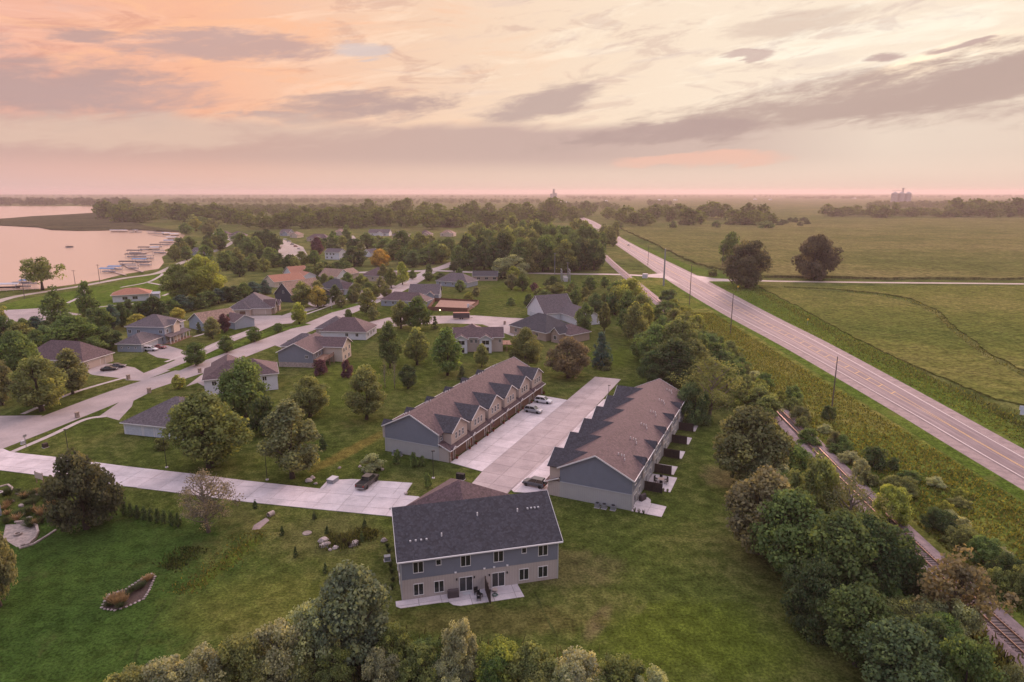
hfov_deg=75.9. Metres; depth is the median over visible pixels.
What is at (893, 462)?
bush
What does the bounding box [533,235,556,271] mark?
broadleaf tree
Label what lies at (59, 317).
broadleaf tree
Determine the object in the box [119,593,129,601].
ornamental grass
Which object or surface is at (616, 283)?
broadleaf tree
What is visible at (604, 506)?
air conditioner
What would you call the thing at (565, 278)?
substation
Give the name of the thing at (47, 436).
sidewalk
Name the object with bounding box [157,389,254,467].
broadleaf tree
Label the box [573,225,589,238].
broadleaf tree
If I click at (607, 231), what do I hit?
broadleaf tree
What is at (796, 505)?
broadleaf tree
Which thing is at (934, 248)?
corn crop
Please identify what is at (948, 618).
bush
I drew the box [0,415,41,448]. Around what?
street end
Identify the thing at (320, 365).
bush
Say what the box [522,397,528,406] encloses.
garage door
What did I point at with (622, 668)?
bush
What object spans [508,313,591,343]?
house
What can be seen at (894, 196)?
grain bin
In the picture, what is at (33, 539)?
garden wall
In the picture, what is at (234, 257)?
broadleaf tree
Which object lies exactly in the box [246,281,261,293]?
evergreen tree
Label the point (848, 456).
bush
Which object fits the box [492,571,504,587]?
patio door
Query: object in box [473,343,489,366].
broadleaf tree
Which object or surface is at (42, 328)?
broadleaf tree
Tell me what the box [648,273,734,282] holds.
junction
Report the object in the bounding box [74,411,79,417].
mailbox
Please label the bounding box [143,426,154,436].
garage door
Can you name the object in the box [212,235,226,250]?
broadleaf tree
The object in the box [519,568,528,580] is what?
window
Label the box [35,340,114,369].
house
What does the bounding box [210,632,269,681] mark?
bush
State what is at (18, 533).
fire pit
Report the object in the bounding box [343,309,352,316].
broadleaf tree
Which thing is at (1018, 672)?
bush
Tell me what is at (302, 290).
broadleaf tree
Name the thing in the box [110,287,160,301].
park building
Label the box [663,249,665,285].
utility pole
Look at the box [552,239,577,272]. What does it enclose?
broadleaf tree
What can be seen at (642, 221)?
bush
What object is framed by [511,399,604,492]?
apron
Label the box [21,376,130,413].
sidewalk
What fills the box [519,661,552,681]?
bush
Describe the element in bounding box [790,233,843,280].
broadleaf tree
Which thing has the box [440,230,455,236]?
house
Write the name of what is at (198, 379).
driveway
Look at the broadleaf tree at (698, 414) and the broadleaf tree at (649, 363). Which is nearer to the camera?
the broadleaf tree at (698, 414)
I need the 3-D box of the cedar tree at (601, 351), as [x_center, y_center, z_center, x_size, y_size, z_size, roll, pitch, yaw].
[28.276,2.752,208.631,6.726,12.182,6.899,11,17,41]
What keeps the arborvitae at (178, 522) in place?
on the lawn at (684, 587)
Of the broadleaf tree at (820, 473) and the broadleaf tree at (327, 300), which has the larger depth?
the broadleaf tree at (327, 300)
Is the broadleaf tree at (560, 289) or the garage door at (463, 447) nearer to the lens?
the garage door at (463, 447)
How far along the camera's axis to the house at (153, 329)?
242.34 m
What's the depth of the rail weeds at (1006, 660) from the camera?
81.04 m
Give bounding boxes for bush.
[104,662,145,681]
[134,653,185,681]
[153,437,168,450]
[171,641,236,681]
[179,671,208,681]
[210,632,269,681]
[212,671,234,681]
[243,617,310,681]
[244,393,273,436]
[253,654,286,681]
[283,644,317,681]
[284,598,340,681]
[312,359,327,375]
[314,643,356,681]
[340,360,353,377]
[361,646,402,681]
[369,620,415,673]
[392,449,400,463]
[394,641,441,681]
[409,452,418,466]
[409,635,442,678]
[419,455,424,465]
[424,473,431,487]
[425,263,432,271]
[430,655,473,681]
[435,272,444,278]
[439,616,481,681]
[455,267,462,272]
[463,291,473,299]
[473,634,519,681]
[478,648,509,681]
[504,641,564,681]
[506,297,515,305]
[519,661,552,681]
[523,294,532,304]
[550,662,573,681]
[551,645,606,681]
[593,652,645,681]
[594,675,610,681]
[595,357,611,370]
[634,663,668,681]
[636,217,645,225]
[650,315,670,329]
[652,299,675,319]
[658,289,679,302]
[665,307,691,322]
[668,220,676,227]
[669,298,679,305]
[675,314,691,322]
[677,219,689,224]
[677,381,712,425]
[679,306,693,315]
[690,314,708,330]
[690,323,702,331]
[696,329,709,348]
[703,332,720,350]
[706,342,734,364]
[707,268,717,275]
[710,349,734,370]
[711,220,721,226]
[718,336,724,343]
[720,359,745,374]
[724,217,734,224]
[724,340,744,356]
[733,363,745,378]
[737,374,757,395]
[738,357,752,368]
[740,362,750,373]
[742,451,790,479]
[749,370,759,381]
[750,382,771,392]
[753,379,765,386]
[754,372,774,388]
[755,220,774,227]
[775,389,785,403]
[781,396,804,409]
[784,385,803,402]
[786,441,812,475]
[788,405,811,420]
[794,416,811,428]
[796,427,822,445]
[816,423,832,433]
[820,405,836,419]
[825,443,846,454]
[826,430,846,446]
[834,434,854,450]
[836,450,860,464]
[851,458,870,474]
[856,470,880,486]
[860,446,888,470]
[870,483,914,526]
[875,570,905,596]
[878,474,919,497]
[880,586,910,601]
[885,457,899,470]
[885,594,915,618]
[885,595,917,620]
[896,469,924,483]
[897,593,942,622]
[900,567,932,603]
[919,506,959,531]
[925,476,947,488]
[930,598,986,643]
[933,611,963,666]
[936,500,954,510]
[940,522,979,552]
[945,509,959,523]
[946,496,972,509]
[951,487,968,500]
[955,516,971,528]
[964,534,1005,564]
[971,526,984,534]
[979,566,1015,600]
[982,551,1023,587]
[1001,661,1023,681]
[1003,564,1023,606]
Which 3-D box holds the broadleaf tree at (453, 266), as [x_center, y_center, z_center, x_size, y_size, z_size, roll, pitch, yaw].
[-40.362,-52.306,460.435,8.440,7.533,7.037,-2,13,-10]
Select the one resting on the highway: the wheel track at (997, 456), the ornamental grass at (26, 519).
the wheel track at (997, 456)
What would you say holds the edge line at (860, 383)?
on the highway
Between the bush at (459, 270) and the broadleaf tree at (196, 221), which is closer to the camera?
the bush at (459, 270)
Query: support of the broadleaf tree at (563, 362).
on the lawn at (684, 587)
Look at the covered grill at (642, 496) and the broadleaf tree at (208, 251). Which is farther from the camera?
the broadleaf tree at (208, 251)
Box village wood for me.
[219,196,566,228]
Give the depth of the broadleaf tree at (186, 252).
534.50 m
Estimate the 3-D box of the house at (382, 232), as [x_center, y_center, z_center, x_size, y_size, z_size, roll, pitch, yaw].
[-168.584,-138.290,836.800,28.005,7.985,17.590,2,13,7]
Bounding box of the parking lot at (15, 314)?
[2,308,80,322]
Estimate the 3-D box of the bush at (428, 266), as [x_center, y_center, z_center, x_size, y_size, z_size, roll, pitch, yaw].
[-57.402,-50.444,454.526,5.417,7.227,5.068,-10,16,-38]
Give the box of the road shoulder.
[557,197,1023,489]
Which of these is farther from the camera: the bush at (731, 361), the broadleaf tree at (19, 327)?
the broadleaf tree at (19, 327)
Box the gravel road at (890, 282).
[762,280,1023,283]
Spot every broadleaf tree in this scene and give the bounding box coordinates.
[0,303,7,319]
[0,315,15,337]
[0,330,41,384]
[0,359,17,405]
[0,532,18,606]
[1,322,35,335]
[6,354,69,411]
[19,256,66,289]
[25,329,46,347]
[28,325,52,340]
[37,447,125,533]
[38,314,106,344]
[52,348,89,393]
[55,313,81,321]
[83,338,110,347]
[92,326,122,348]
[126,314,144,324]
[157,263,196,299]
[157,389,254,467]
[167,245,180,260]
[170,307,185,318]
[171,237,183,246]
[171,374,185,388]
[176,241,189,249]
[178,222,194,233]
[180,246,192,259]
[181,341,207,365]
[184,236,196,249]
[184,254,227,296]
[185,214,197,222]
[188,218,201,230]
[194,244,213,259]
[197,216,206,223]
[199,222,215,233]
[200,237,216,252]
[202,232,212,239]
[202,316,221,338]
[206,218,220,227]
[210,228,228,243]
[211,235,221,249]
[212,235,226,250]
[213,356,271,417]
[214,250,225,264]
[216,335,234,352]
[217,253,233,269]
[217,313,230,331]
[229,232,245,241]
[229,252,239,261]
[229,260,245,276]
[232,247,244,266]
[233,232,245,246]
[236,238,245,248]
[237,236,257,255]
[242,258,253,270]
[244,253,259,270]
[245,326,263,341]
[246,255,258,270]
[250,231,266,244]
[252,236,264,249]
[254,248,265,259]
[256,257,270,271]
[256,398,322,478]
[261,228,272,247]
[262,246,277,257]
[265,233,282,251]
[266,253,280,266]
[272,323,283,331]
[273,253,283,265]
[279,254,296,269]
[287,254,300,265]
[288,375,330,416]
[290,281,310,306]
[290,302,306,323]
[295,251,308,264]
[302,266,314,273]
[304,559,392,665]
[306,285,326,307]
[307,250,320,265]
[308,238,325,247]
[310,236,323,256]
[311,280,323,287]
[312,262,325,276]
[316,261,336,272]
[317,290,329,305]
[319,273,328,283]
[325,242,340,248]
[327,231,338,242]
[329,285,342,303]
[332,261,347,268]
[335,295,347,307]
[338,235,346,245]
[339,258,352,268]
[341,225,352,239]
[341,364,386,419]
[342,246,368,265]
[343,272,353,282]
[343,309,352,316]
[345,289,352,301]
[346,238,360,248]
[348,282,361,293]
[348,288,360,302]
[353,274,368,286]
[356,243,365,250]
[357,232,376,248]
[357,287,377,313]
[361,282,371,291]
[367,306,380,319]
[368,248,390,265]
[369,284,380,297]
[373,237,391,248]
[374,235,382,245]
[375,276,385,291]
[376,320,403,367]
[377,264,387,275]
[380,284,391,296]
[383,246,394,258]
[383,268,398,287]
[388,230,414,249]
[390,242,403,256]
[390,300,410,328]
[395,247,410,263]
[397,262,408,284]
[397,363,417,388]
[402,295,433,326]
[403,251,420,266]
[403,326,430,364]
[406,231,430,250]
[408,270,416,278]
[418,248,435,264]
[422,271,434,280]
[423,241,445,263]
[426,234,435,241]
[428,327,463,375]
[434,243,452,262]
[439,237,456,251]
[448,261,458,271]
[449,245,467,263]
[455,280,466,291]
[457,235,472,265]
[457,259,466,268]
[460,233,475,248]
[464,222,477,235]
[464,243,482,269]
[471,287,479,295]
[473,220,485,240]
[473,234,488,263]
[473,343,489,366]
[475,226,487,237]
[476,242,488,268]
[480,242,505,269]
[483,229,497,241]
[487,224,499,231]
[489,228,515,242]
[490,233,513,266]
[495,222,514,230]
[500,225,514,235]
[502,230,516,255]
[504,214,518,228]
[504,273,517,289]
[506,266,519,278]
[508,237,531,264]
[508,327,544,365]
[513,225,526,238]
[514,274,529,290]
[517,220,526,228]
[517,237,541,272]
[524,227,540,242]
[526,220,536,232]
[528,237,545,267]
[529,219,546,235]
[529,282,538,290]
[532,287,543,295]
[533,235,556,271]
[537,289,551,294]
[539,222,558,242]
[541,285,554,293]
[543,234,556,269]
[543,276,562,288]
[544,336,590,377]
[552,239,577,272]
[552,282,565,293]
[554,233,565,260]
[554,234,569,243]
[557,225,572,238]
[565,281,579,289]
[565,283,574,292]
[568,241,585,270]
[568,287,581,304]
[569,217,584,234]
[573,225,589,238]
[574,237,587,269]
[574,302,594,332]
[580,238,589,269]
[580,287,591,300]
[581,275,597,290]
[582,220,593,228]
[582,224,601,242]
[582,294,591,302]
[584,238,606,269]
[587,292,603,312]
[597,302,611,330]
[599,223,606,231]
[599,231,607,247]
[599,293,607,301]
[600,276,609,286]
[603,228,612,244]
[605,290,620,313]
[606,225,615,233]
[606,280,623,296]
[608,277,647,312]
[610,230,617,245]
[611,221,619,236]
[616,289,639,330]
[622,301,648,344]
[630,331,647,358]
[634,292,652,318]
[635,323,670,362]
[635,349,668,382]
[641,303,654,325]
[649,337,698,386]
[654,317,699,359]
[675,337,711,381]
[706,364,745,404]
[712,404,795,482]
[718,231,740,263]
[722,239,773,287]
[722,463,794,554]
[740,386,778,406]
[747,487,824,578]
[757,395,784,417]
[780,555,844,646]
[786,447,842,516]
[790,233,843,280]
[793,507,883,592]
[817,581,898,670]
[838,509,928,590]
[852,614,955,681]
[906,611,956,661]
[910,543,1022,625]
[936,633,1009,681]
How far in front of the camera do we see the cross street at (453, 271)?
462.12 m
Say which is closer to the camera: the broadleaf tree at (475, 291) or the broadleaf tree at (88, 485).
the broadleaf tree at (88, 485)
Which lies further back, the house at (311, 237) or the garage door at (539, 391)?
the house at (311, 237)
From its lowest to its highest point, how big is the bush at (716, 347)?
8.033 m
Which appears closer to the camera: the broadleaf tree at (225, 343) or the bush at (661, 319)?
the broadleaf tree at (225, 343)
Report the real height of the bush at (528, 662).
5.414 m
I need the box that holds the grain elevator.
[550,189,556,197]
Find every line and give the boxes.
[593,225,1023,477]
[594,222,1023,457]
[618,240,1022,466]
[621,242,1021,466]
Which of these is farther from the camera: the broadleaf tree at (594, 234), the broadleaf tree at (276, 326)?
the broadleaf tree at (594, 234)
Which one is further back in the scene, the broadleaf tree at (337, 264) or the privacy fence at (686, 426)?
the broadleaf tree at (337, 264)
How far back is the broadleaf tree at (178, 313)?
286.68 m
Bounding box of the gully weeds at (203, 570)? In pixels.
[163,528,275,595]
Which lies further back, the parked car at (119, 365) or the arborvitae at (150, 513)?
the parked car at (119, 365)
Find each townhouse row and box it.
[381,357,545,462]
[544,378,686,510]
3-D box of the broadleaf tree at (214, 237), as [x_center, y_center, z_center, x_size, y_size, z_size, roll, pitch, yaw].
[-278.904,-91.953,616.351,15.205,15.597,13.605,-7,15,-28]
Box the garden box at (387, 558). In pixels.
[384,554,390,561]
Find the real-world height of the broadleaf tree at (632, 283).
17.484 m
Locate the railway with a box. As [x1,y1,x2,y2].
[605,255,1023,670]
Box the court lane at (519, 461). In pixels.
[473,377,620,492]
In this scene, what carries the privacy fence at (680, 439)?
on the lawn at (684, 587)
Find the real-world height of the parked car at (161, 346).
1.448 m
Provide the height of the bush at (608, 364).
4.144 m
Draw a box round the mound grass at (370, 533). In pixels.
[315,525,392,552]
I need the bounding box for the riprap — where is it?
[252,518,268,529]
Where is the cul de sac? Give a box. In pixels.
[371,315,523,336]
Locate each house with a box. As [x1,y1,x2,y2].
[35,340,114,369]
[115,314,191,351]
[119,396,221,439]
[187,308,254,330]
[191,247,204,255]
[201,354,278,395]
[229,231,247,237]
[229,292,281,315]
[263,272,305,287]
[274,277,329,302]
[276,332,352,367]
[279,229,293,235]
[282,265,316,278]
[289,231,303,237]
[307,234,327,240]
[314,316,377,339]
[318,268,359,279]
[322,279,357,294]
[324,248,345,259]
[335,229,349,234]
[364,248,376,256]
[364,267,400,280]
[368,229,391,235]
[380,291,433,306]
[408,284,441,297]
[422,230,433,235]
[435,272,477,287]
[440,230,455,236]
[453,323,511,352]
[472,271,497,280]
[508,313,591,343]
[526,293,599,324]
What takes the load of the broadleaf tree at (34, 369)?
on the lawn at (684, 587)
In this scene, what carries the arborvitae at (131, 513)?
on the lawn at (684, 587)
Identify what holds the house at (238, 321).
on the ground at (786, 208)
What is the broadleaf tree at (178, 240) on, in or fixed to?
on the ground at (786, 208)
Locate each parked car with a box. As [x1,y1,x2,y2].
[100,365,117,370]
[111,363,125,367]
[154,344,166,348]
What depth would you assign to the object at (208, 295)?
323.02 m
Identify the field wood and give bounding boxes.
[536,197,1023,224]
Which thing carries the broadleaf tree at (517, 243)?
on the lawn at (684, 587)
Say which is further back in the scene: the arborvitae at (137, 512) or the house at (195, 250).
the house at (195, 250)
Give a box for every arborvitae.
[120,504,126,515]
[126,503,134,516]
[133,505,140,518]
[140,505,147,520]
[146,506,154,521]
[154,507,160,522]
[159,509,167,523]
[167,511,175,525]
[174,512,182,526]
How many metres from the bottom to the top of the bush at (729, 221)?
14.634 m
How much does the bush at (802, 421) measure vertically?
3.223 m
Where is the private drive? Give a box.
[0,448,418,516]
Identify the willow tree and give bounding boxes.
[359,453,386,472]
[491,258,508,277]
[499,254,529,276]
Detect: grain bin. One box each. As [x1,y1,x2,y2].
[891,192,897,201]
[897,192,904,201]
[904,191,911,201]
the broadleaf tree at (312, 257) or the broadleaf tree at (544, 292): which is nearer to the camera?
the broadleaf tree at (544, 292)
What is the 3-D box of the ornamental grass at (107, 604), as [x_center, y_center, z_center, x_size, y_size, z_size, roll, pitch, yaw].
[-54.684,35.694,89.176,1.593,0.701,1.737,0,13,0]
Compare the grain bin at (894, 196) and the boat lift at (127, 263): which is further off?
the grain bin at (894, 196)
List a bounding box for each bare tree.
[379,360,388,383]
[387,362,398,388]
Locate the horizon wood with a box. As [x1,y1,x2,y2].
[0,194,1022,208]
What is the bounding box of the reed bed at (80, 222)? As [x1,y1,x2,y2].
[0,213,178,231]
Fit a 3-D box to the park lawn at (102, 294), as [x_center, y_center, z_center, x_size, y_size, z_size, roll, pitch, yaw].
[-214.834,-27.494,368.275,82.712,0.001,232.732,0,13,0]
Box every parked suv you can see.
[144,345,157,350]
[522,476,547,488]
[524,404,542,413]
[534,395,552,403]
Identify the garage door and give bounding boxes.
[87,358,100,368]
[105,355,111,362]
[124,424,142,435]
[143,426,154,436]
[149,340,157,345]
[155,427,165,437]
[254,310,265,314]
[456,441,466,454]
[475,428,484,440]
[492,417,500,428]
[508,406,515,416]
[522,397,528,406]
[535,387,541,395]
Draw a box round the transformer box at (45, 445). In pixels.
[42,442,48,447]
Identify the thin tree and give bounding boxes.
[175,467,245,532]
[667,356,748,418]
[814,472,894,521]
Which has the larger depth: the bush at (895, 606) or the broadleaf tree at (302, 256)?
the broadleaf tree at (302, 256)
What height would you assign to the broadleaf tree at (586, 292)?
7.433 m
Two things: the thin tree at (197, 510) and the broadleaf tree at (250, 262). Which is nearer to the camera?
the thin tree at (197, 510)
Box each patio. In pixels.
[3,524,35,546]
[395,594,448,607]
[447,584,523,605]
[631,497,665,516]
[649,474,676,491]
[662,464,676,474]
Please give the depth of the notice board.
126.14 m
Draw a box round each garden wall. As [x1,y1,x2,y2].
[14,520,39,547]
[19,529,56,548]
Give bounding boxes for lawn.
[0,265,877,681]
[0,272,198,313]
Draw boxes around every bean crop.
[759,287,1023,405]
[784,285,1023,370]
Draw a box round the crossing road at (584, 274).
[528,273,641,275]
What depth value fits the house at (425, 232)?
812.01 m
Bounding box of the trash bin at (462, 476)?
[460,472,464,480]
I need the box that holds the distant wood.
[130,197,540,222]
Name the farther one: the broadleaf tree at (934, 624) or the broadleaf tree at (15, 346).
the broadleaf tree at (15, 346)
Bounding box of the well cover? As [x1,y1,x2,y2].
[302,530,311,535]
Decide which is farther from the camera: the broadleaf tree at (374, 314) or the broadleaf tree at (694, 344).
the broadleaf tree at (374, 314)
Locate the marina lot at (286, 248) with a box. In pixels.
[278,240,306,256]
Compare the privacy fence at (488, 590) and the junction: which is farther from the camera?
the junction
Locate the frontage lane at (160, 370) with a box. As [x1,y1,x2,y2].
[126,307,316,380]
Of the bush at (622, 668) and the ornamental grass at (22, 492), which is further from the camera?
the ornamental grass at (22, 492)
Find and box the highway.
[558,200,1023,478]
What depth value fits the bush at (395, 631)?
76.14 m
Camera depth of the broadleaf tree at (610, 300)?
297.72 m
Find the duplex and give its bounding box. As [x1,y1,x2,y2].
[389,478,562,599]
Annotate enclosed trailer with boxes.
[453,312,472,318]
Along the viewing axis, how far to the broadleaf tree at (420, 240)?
519.93 m
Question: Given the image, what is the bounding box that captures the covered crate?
[326,475,338,483]
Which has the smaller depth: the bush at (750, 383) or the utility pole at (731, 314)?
the bush at (750, 383)
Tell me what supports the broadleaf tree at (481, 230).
on the ground at (786, 208)
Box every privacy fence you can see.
[485,576,490,603]
[644,481,662,493]
[654,463,671,474]
[663,448,679,458]
[671,434,686,444]
[679,422,693,431]
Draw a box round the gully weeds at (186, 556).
[152,545,207,572]
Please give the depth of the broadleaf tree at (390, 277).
380.57 m
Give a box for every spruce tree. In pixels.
[196,322,202,333]
[319,434,327,450]
[431,316,438,328]
[456,365,466,379]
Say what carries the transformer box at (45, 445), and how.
on the lawn at (684, 587)
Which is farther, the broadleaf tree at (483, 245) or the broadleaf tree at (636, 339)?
the broadleaf tree at (483, 245)
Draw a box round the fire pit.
[13,531,21,536]
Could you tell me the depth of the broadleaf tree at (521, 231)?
556.94 m
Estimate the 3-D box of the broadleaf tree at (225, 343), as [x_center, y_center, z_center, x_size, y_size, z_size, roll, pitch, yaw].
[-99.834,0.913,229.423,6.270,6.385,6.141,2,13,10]
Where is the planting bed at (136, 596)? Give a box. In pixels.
[100,573,155,610]
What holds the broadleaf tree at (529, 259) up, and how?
on the lawn at (684, 587)
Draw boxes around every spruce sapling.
[252,499,257,508]
[279,526,284,535]
[293,546,298,557]
[312,510,316,519]
[323,562,327,572]
[359,531,364,541]
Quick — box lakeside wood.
[91,199,238,222]
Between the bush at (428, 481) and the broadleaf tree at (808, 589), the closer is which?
the broadleaf tree at (808, 589)
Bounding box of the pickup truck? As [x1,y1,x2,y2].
[355,473,378,489]
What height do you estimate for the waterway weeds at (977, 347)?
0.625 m
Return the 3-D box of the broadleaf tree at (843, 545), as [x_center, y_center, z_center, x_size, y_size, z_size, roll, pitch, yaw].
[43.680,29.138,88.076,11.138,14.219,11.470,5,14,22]
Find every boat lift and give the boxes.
[0,282,19,287]
[12,281,30,286]
[99,267,115,272]
[107,265,122,269]
[118,261,135,264]
[124,264,138,268]
[126,250,141,252]
[134,253,146,256]
[136,261,151,265]
[137,246,150,249]
[139,255,154,258]
[146,246,159,249]
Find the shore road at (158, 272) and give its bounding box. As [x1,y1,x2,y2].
[0,242,232,301]
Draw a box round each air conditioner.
[594,501,600,508]
[601,503,607,509]
[610,504,615,510]
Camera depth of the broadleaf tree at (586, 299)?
313.66 m
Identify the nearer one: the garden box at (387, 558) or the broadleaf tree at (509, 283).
the garden box at (387, 558)
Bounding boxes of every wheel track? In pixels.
[589,222,1023,476]
[590,222,1023,471]
[592,222,1023,464]
[595,223,1023,460]
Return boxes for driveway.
[88,364,149,378]
[99,387,151,419]
[147,344,185,359]
[187,375,203,385]
[250,315,296,326]
[273,340,286,346]
[308,298,333,306]
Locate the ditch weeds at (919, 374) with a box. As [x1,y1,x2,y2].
[749,289,1023,425]
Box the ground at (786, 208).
[0,194,1023,679]
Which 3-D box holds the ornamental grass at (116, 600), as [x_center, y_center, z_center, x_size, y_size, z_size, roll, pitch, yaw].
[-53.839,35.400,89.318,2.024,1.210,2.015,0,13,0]
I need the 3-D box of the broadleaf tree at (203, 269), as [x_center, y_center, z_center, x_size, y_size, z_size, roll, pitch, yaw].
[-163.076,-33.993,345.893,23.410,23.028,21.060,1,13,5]
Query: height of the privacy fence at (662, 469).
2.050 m
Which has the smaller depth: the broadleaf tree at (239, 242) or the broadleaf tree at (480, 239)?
the broadleaf tree at (480, 239)
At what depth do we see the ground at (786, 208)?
972.14 m
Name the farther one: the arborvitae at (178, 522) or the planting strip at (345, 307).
the planting strip at (345, 307)
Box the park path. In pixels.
[124,273,163,286]
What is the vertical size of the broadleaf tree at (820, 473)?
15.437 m
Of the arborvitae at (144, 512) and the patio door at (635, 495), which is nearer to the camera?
the arborvitae at (144, 512)
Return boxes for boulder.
[317,536,327,542]
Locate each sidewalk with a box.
[10,415,106,451]
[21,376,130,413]
[204,335,237,349]
[306,299,346,313]
[359,270,428,305]
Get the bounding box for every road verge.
[623,238,1023,448]
[662,279,1023,500]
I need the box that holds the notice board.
[34,471,43,482]
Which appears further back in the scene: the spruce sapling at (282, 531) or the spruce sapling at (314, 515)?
the spruce sapling at (314, 515)
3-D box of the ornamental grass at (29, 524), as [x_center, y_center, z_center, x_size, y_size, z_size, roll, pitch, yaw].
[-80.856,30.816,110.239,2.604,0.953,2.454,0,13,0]
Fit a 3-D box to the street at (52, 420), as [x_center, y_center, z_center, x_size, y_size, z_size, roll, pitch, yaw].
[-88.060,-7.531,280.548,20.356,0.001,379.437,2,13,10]
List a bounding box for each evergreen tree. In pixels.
[16,318,31,327]
[29,316,43,328]
[38,320,51,334]
[85,308,99,326]
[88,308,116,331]
[105,304,120,329]
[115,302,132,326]
[124,299,137,314]
[131,301,145,315]
[139,301,156,316]
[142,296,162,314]
[158,301,169,316]
[165,299,182,313]
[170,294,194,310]
[187,295,199,310]
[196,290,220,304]
[196,293,209,307]
[212,288,226,303]
[220,286,234,301]
[226,285,243,301]
[237,282,251,297]
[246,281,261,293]
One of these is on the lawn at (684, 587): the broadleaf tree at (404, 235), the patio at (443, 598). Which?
the patio at (443, 598)
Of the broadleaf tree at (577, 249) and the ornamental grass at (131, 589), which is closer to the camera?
the ornamental grass at (131, 589)
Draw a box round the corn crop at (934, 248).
[620,218,1023,279]
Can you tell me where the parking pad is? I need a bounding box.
[320,479,411,494]
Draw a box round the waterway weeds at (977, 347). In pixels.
[841,290,1023,374]
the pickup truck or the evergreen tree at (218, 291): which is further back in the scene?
the evergreen tree at (218, 291)
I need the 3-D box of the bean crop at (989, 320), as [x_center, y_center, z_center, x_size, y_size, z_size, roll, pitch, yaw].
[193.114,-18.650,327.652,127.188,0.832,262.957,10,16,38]
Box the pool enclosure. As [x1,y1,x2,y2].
[428,298,478,311]
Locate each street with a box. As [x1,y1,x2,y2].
[4,271,436,447]
[360,262,450,272]
[433,270,471,272]
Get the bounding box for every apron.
[451,396,565,471]
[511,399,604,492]
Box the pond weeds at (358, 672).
[282,625,606,681]
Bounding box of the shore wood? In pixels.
[0,196,129,205]
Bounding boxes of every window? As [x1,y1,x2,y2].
[413,561,423,573]
[413,583,423,595]
[434,580,443,592]
[436,559,440,565]
[460,555,470,566]
[482,340,488,344]
[493,551,503,562]
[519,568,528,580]
[521,548,526,553]
[538,545,547,556]
[538,565,547,577]
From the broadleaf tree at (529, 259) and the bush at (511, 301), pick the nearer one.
the bush at (511, 301)
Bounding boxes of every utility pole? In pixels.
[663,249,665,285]
[730,293,733,332]
[831,356,837,406]
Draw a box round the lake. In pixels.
[0,206,184,289]
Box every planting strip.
[168,323,309,370]
[326,303,358,311]
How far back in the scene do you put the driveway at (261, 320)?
288.96 m
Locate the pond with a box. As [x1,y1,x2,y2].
[330,674,417,681]
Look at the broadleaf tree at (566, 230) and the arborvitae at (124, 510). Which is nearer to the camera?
the arborvitae at (124, 510)
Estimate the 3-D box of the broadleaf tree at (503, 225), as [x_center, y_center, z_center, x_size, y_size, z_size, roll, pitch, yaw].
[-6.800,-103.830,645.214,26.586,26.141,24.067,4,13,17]
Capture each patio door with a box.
[459,576,472,591]
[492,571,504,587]
[633,491,636,505]
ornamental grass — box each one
[0,514,11,522]
[1,499,12,505]
[1,503,10,508]
[2,486,15,495]
[2,495,17,503]
[2,509,13,514]
[9,512,23,520]
[15,489,28,494]
[20,515,32,522]
[21,520,38,526]
[22,505,32,512]
[26,490,36,496]
[26,496,39,505]
[30,518,39,523]
[34,508,46,516]
[37,515,45,522]
[102,601,111,606]
[103,591,119,601]
[107,594,123,604]
[114,588,124,596]
[114,600,126,607]
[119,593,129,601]
[125,584,137,591]
[135,579,147,586]
[141,573,151,581]
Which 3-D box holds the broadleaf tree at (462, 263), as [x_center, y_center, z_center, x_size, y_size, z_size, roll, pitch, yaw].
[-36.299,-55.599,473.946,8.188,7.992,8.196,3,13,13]
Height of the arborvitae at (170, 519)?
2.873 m
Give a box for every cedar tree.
[37,284,70,322]
[73,280,99,315]
[259,280,271,293]
[591,331,613,368]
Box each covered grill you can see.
[447,588,458,598]
[639,493,646,501]
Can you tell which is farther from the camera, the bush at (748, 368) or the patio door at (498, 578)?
the bush at (748, 368)
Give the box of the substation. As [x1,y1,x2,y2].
[560,268,570,281]
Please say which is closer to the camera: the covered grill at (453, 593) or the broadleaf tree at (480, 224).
the covered grill at (453, 593)
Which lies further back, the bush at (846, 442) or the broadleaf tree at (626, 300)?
the broadleaf tree at (626, 300)
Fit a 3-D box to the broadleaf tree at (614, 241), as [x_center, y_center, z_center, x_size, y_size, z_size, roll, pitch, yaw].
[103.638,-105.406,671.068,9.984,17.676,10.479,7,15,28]
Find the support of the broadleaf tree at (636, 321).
on the lawn at (684, 587)
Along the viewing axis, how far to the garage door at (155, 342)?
237.04 m
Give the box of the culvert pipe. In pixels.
[266,510,274,516]
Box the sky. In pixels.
[0,0,1023,193]
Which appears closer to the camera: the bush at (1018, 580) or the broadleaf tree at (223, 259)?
the bush at (1018, 580)
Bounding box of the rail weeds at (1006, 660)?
[712,366,1023,673]
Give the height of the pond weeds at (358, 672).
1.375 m
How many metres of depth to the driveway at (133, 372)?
204.40 m

